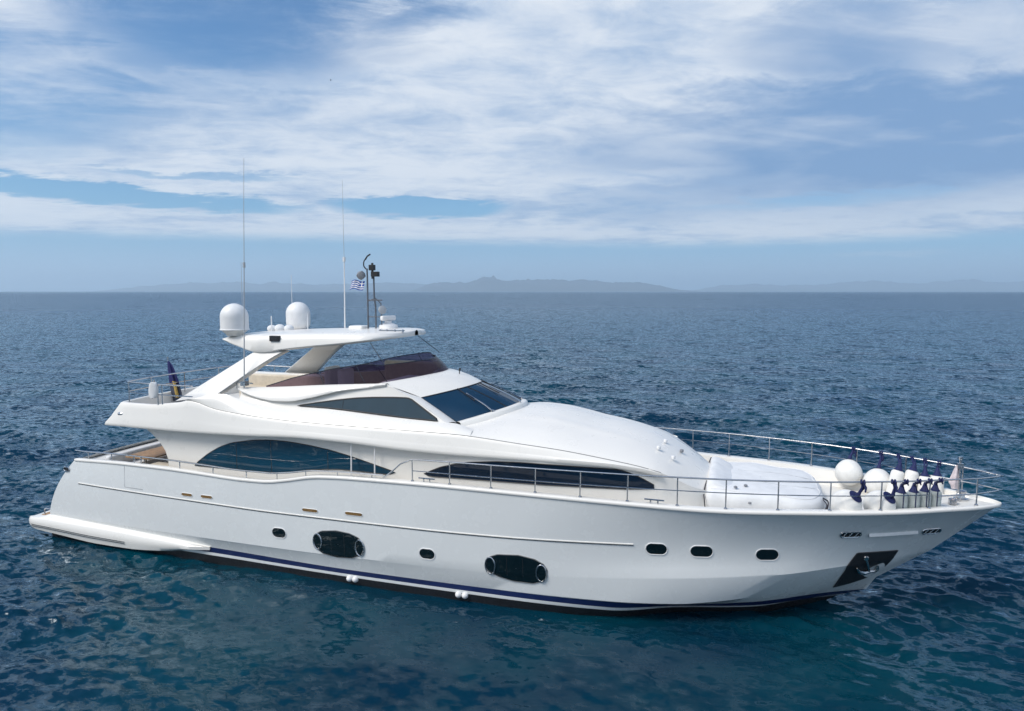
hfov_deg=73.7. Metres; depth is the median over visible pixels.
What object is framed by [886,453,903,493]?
cylinder fender
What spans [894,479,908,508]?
cylinder fender
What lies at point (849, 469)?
ball fender
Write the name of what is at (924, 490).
cylinder fender
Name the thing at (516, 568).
hull window
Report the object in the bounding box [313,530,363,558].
hull window
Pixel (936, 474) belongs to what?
cylinder fender
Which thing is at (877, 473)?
ball fender
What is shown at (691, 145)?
sky
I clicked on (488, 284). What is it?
hills
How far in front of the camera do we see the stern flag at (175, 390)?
24.58 m
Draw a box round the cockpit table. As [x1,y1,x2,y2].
[125,446,167,463]
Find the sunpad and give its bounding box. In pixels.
[703,456,828,508]
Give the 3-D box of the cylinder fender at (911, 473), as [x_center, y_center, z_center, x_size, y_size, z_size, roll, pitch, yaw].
[10.831,3.324,18.534,0.658,1.114,0.378,-4,7,-36]
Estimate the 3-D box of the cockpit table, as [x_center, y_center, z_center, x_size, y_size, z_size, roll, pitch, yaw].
[-12.665,3.797,24.370,1.100,0.730,1.700,2,6,18]
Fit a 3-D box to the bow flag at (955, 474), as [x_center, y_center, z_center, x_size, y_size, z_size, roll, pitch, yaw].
[11.305,3.137,17.404,0.309,1.150,0.120,2,6,18]
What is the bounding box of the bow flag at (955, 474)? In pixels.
[949,456,963,501]
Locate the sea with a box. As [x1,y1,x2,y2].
[0,291,1023,710]
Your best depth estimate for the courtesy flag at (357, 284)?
22.23 m
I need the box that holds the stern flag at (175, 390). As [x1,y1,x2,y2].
[167,357,182,401]
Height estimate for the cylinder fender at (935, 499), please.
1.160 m
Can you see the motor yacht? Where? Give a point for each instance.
(425, 473)
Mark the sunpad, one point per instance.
(720, 468)
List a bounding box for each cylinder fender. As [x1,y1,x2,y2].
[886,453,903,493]
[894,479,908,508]
[903,456,918,491]
[907,478,921,507]
[917,458,930,490]
[919,478,932,507]
[930,460,943,493]
[930,478,943,506]
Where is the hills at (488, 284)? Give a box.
[410,275,698,291]
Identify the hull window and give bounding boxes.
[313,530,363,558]
[484,554,547,583]
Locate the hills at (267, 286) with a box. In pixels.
[101,281,425,290]
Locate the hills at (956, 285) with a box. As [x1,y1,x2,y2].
[693,279,1023,290]
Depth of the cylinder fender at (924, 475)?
18.34 m
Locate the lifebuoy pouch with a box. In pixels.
[148,380,157,397]
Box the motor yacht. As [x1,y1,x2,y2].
[29,183,1003,615]
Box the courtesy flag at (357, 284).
[350,280,364,289]
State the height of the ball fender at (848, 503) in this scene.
1.072 m
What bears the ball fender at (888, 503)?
attached to the motor yacht
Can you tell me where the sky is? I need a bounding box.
[0,0,1023,290]
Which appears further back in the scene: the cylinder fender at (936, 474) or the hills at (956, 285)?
the hills at (956, 285)
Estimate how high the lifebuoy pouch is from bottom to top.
0.589 m
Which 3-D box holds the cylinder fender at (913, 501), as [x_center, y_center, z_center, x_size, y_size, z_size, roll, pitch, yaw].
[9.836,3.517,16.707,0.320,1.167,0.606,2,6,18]
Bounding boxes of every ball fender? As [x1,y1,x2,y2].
[831,479,866,510]
[835,446,862,485]
[863,450,889,492]
[863,479,897,510]

